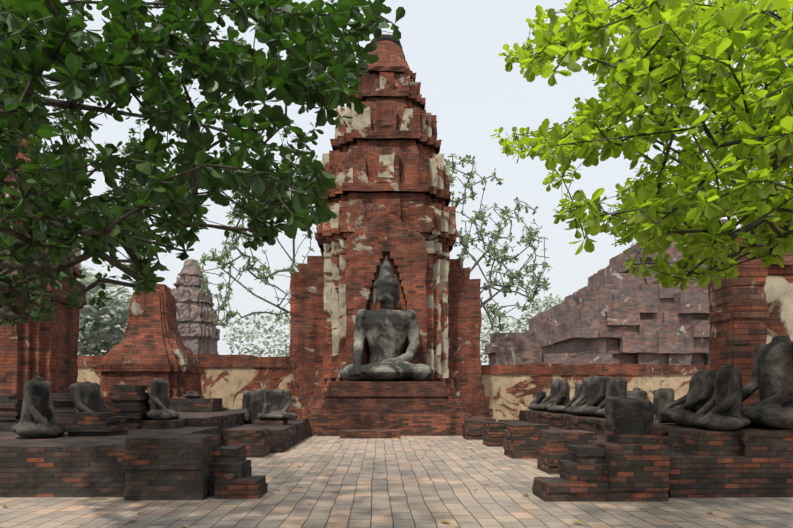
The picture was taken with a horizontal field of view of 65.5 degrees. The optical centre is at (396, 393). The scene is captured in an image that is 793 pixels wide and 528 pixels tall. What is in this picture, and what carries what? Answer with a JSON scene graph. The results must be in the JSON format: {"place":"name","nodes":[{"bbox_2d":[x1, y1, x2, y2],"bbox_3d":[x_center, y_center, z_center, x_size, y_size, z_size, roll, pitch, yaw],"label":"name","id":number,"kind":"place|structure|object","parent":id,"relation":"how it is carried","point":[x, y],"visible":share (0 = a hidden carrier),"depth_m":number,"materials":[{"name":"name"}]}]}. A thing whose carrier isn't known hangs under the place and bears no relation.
{"place":"outdoors","nodes":[
{"label":"outdoors","id":0,"kind":"place"},
{"bbox_2d":[171,259,219,353],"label":"prang","id":1,"kind":"structure","parent":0,"point":[198,330],"depth_m":86.67,"materials":[{"name":"stone"}]},
{"bbox_2d":[0,0,405,326],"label":"tree","id":2,"kind":"object","parent":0,"point":[28,60],"depth_m":3.72,"materials":[{"name":"green plant"}]},
{"bbox_2d":[76,259,563,363],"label":"tree leaves","id":3,"kind":"object","parent":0,"point":[104,331],"visible":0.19,"depth_m":66.69,"materials":[{"name":"green plant"}]},
{"bbox_2d":[195,153,550,330],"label":"tree","id":4,"kind":"object","parent":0,"point":[490,247],"depth_m":41.39,"materials":[{"name":"green plant"}]},
{"bbox_2d":[0,436,792,527],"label":"paved court","id":5,"kind":"object","parent":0,"point":[432,488],"visible":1,"depth_m":9.06,"materials":[{"name":"beige brick"}]},
{"bbox_2d":[0,132,86,394],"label":"brick tower","id":6,"kind":"structure","parent":5,"relation":"on","point":[46,350],"depth_m":19.65,"materials":[{"name":"brick"}]},
{"bbox_2d":[97,283,204,407],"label":"chedi","id":7,"kind":"structure","parent":5,"relation":"on","point":[148,348],"depth_m":25.49,"materials":[{"name":"red brick"}]},
{"bbox_2d":[0,440,712,527],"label":"fallen leaves","id":8,"kind":"object","parent":5,"relation":"on","point":[578,521],"visible":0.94,"depth_m":9.41,"materials":[{"name":"brown plant"}]},
{"bbox_2d":[287,34,493,418],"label":"prang","id":9,"kind":"structure","parent":5,"relation":"on","point":[383,161],"depth_m":27.53,"materials":[{"name":"brick"}]},
{"bbox_2d":[366,253,407,381],"bbox_3d":[-0.444,-2.485,26.956,1.900,8.200,0.600,0,0,-1],"label":"niche","id":10,"kind":"object","parent":9,"relation":"attached to","point":[370,304],"depth_m":26.65,"materials":[{"name":"red brick"}]},
{"bbox_2d":[77,354,708,420],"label":"back wall","id":11,"kind":"structure","parent":5,"relation":"on","point":[510,390],"depth_m":30.60,"materials":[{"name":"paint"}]},
{"bbox_2d":[0,385,792,501],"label":"brick platforms","id":12,"kind":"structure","parent":5,"relation":"on","point":[98,454],"depth_m":9.62,"materials":[{"name":"black brick"}]},
{"bbox_2d":[11,375,65,438],"bbox_3d":[-6.766,0.241,11.683,0.886,1.193,1.357,0,0,-1],"label":"statue","id":13,"kind":"object","parent":12,"relation":"on","point":[33,423],"visible":1,"depth_m":11.37,"materials":[{"name":"grey stone"}]},
{"bbox_2d":[69,381,126,424],"bbox_3d":[-6.250,0.296,12.907,0.944,1.117,1.425,0,0,-1],"label":"statue","id":14,"kind":"object","parent":12,"relation":"on","point":[86,396],"visible":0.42,"depth_m":12.69,"materials":[{"name":"grey stone"}]},
{"bbox_2d":[184,391,200,397],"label":"statue","id":15,"kind":"object","parent":12,"relation":"on","point":[191,394],"visible":1,"depth_m":20.91,"materials":[{"name":"grey stone"}]},
{"bbox_2d":[218,408,229,410],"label":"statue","id":16,"kind":"object","parent":12,"relation":"on","point":[223,409],"visible":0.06,"depth_m":21.53,"materials":[{"name":"grey stone"}]},
{"bbox_2d":[242,389,268,423],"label":"statue","id":17,"kind":"object","parent":12,"relation":"on","point":[252,404],"visible":0.4,"depth_m":20.16,"materials":[{"name":"grey stone"}]},
{"bbox_2d":[257,388,297,419],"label":"statue","id":18,"kind":"object","parent":12,"relation":"on","point":[278,401],"visible":1,"depth_m":19.67,"materials":[{"name":"grey stone"}]},
{"bbox_2d":[605,397,653,434],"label":"stone block","id":19,"kind":"structure","parent":12,"relation":"on","point":[628,416],"depth_m":9.70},
{"bbox_2d":[307,411,495,438],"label":"brick step","id":20,"kind":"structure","parent":5,"relation":"on","point":[362,426],"depth_m":23.47,"materials":[{"name":"brick"}]},
{"bbox_2d":[317,381,456,413],"bbox_3d":[-0.416,0.156,25.627,5.468,1.278,3.096,0,0,-1],"label":"statue pedestal","id":21,"kind":"object","parent":20,"relation":"on","point":[372,397],"visible":1,"depth_m":24.23,"materials":[{"name":"brick"}]},
{"bbox_2d":[339,256,433,381],"bbox_3d":[-0.409,-3.139,25.608,3.952,5.337,2.490,0,0,-1],"label":"buddha statue","id":22,"kind":"object","parent":21,"relation":"on","point":[386,330],"visible":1,"depth_m":25.48,"materials":[{"name":"stone"}]},
{"bbox_2d":[139,410,792,456],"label":"statue pedestals","id":23,"kind":"object","parent":5,"relation":"on","point":[749,441],"visible":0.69,"depth_m":10.23,"materials":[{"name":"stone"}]},
{"bbox_2d":[144,378,178,419],"bbox_3d":[-5.726,0.125,15.016,0.766,1.030,1.227,0,0,-1],"label":"statue","id":24,"kind":"object","parent":23,"relation":"on","point":[160,407],"visible":0.98,"depth_m":14.73,"materials":[{"name":"grey stone"}]},
{"bbox_2d":[528,391,545,410],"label":"statue","id":25,"kind":"object","parent":23,"relation":"on","point":[537,400],"visible":0.71,"depth_m":22.00,"materials":[{"name":"grey stone"}]},
{"bbox_2d":[538,379,560,410],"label":"statue","id":26,"kind":"object","parent":23,"relation":"on","point":[544,405],"visible":0.46,"depth_m":20.77,"materials":[{"name":"grey stone"}]},
{"bbox_2d":[548,379,569,412],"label":"statue","id":27,"kind":"object","parent":23,"relation":"on","point":[559,403],"visible":0.83,"depth_m":19.19,"materials":[{"name":"grey stone"}]},
{"bbox_2d":[564,382,585,413],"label":"statue","id":28,"kind":"object","parent":23,"relation":"on","point":[578,390],"visible":0.25,"depth_m":18.17,"materials":[{"name":"grey stone"}]},
{"bbox_2d":[570,375,611,416],"bbox_3d":[5.303,0.055,16.805,0.892,1.119,1.369,0,0,-14],"label":"statue","id":29,"kind":"object","parent":23,"relation":"on","point":[595,392],"visible":0.77,"depth_m":16.55,"materials":[{"name":"grey stone"}]},
{"bbox_2d":[594,376,626,416],"bbox_3d":[5.428,0.094,15.405,0.778,1.042,1.250,0,0,-1],"label":"statue","id":30,"kind":"object","parent":23,"relation":"on","point":[618,387],"visible":0.38,"depth_m":15.25,"materials":[{"name":"grey stone"}]},
{"bbox_2d":[626,388,647,399],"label":"statue","id":31,"kind":"object","parent":23,"relation":"on","point":[636,393],"visible":0.38,"depth_m":14.02,"materials":[{"name":"grey stone"}]},
{"bbox_2d":[653,388,674,422],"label":"statue","id":32,"kind":"object","parent":23,"relation":"on","point":[662,397],"visible":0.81,"depth_m":12.86,"materials":[{"name":"grey stone"}]},
{"bbox_2d":[658,370,715,426],"bbox_3d":[5.571,0.106,11.793,0.978,1.097,1.403,0,0,-1],"label":"statue","id":33,"kind":"object","parent":23,"relation":"on","point":[682,410],"visible":0.83,"depth_m":11.45,"materials":[{"name":"grey stone"}]},
{"bbox_2d":[692,365,750,430],"bbox_3d":[5.508,0.065,10.449,0.853,1.099,1.299,0,0,-1],"label":"statue","id":34,"kind":"object","parent":23,"relation":"on","point":[726,413],"visible":1,"depth_m":10.15,"materials":[{"name":"grey stone"}]},
{"bbox_2d":[742,336,792,428],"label":"statue","id":35,"kind":"object","parent":23,"relation":"on","point":[771,380],"visible":0.79,"depth_m":10.25,"materials":[{"name":"grey stone"}]},
{"bbox_2d":[708,221,792,411],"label":"brick pillar","id":36,"kind":"structure","parent":5,"relation":"on","point":[750,307],"depth_m":11.82,"materials":[{"name":"red brick"}]},
{"bbox_2d":[20,0,792,364],"label":"sky","id":37,"kind":"structure","parent":0,"point":[453,48],"materials":[{"name":"white"}]},
{"bbox_2d":[484,332,612,364],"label":"ruin blocks","id":38,"kind":"structure","parent":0,"point":[525,348],"depth_m":50.46,"materials":[{"name":"brick"}]},
{"bbox_2d":[526,219,737,364],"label":"ruined brick structure","id":39,"kind":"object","parent":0,"point":[617,311],"visible":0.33,"depth_m":54.60,"materials":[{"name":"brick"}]},
{"bbox_2d":[490,0,792,290],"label":"tree","id":40,"kind":"object","parent":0,"point":[676,14],"depth_m":3.85,"materials":[{"name":"green plant"}]}
]}

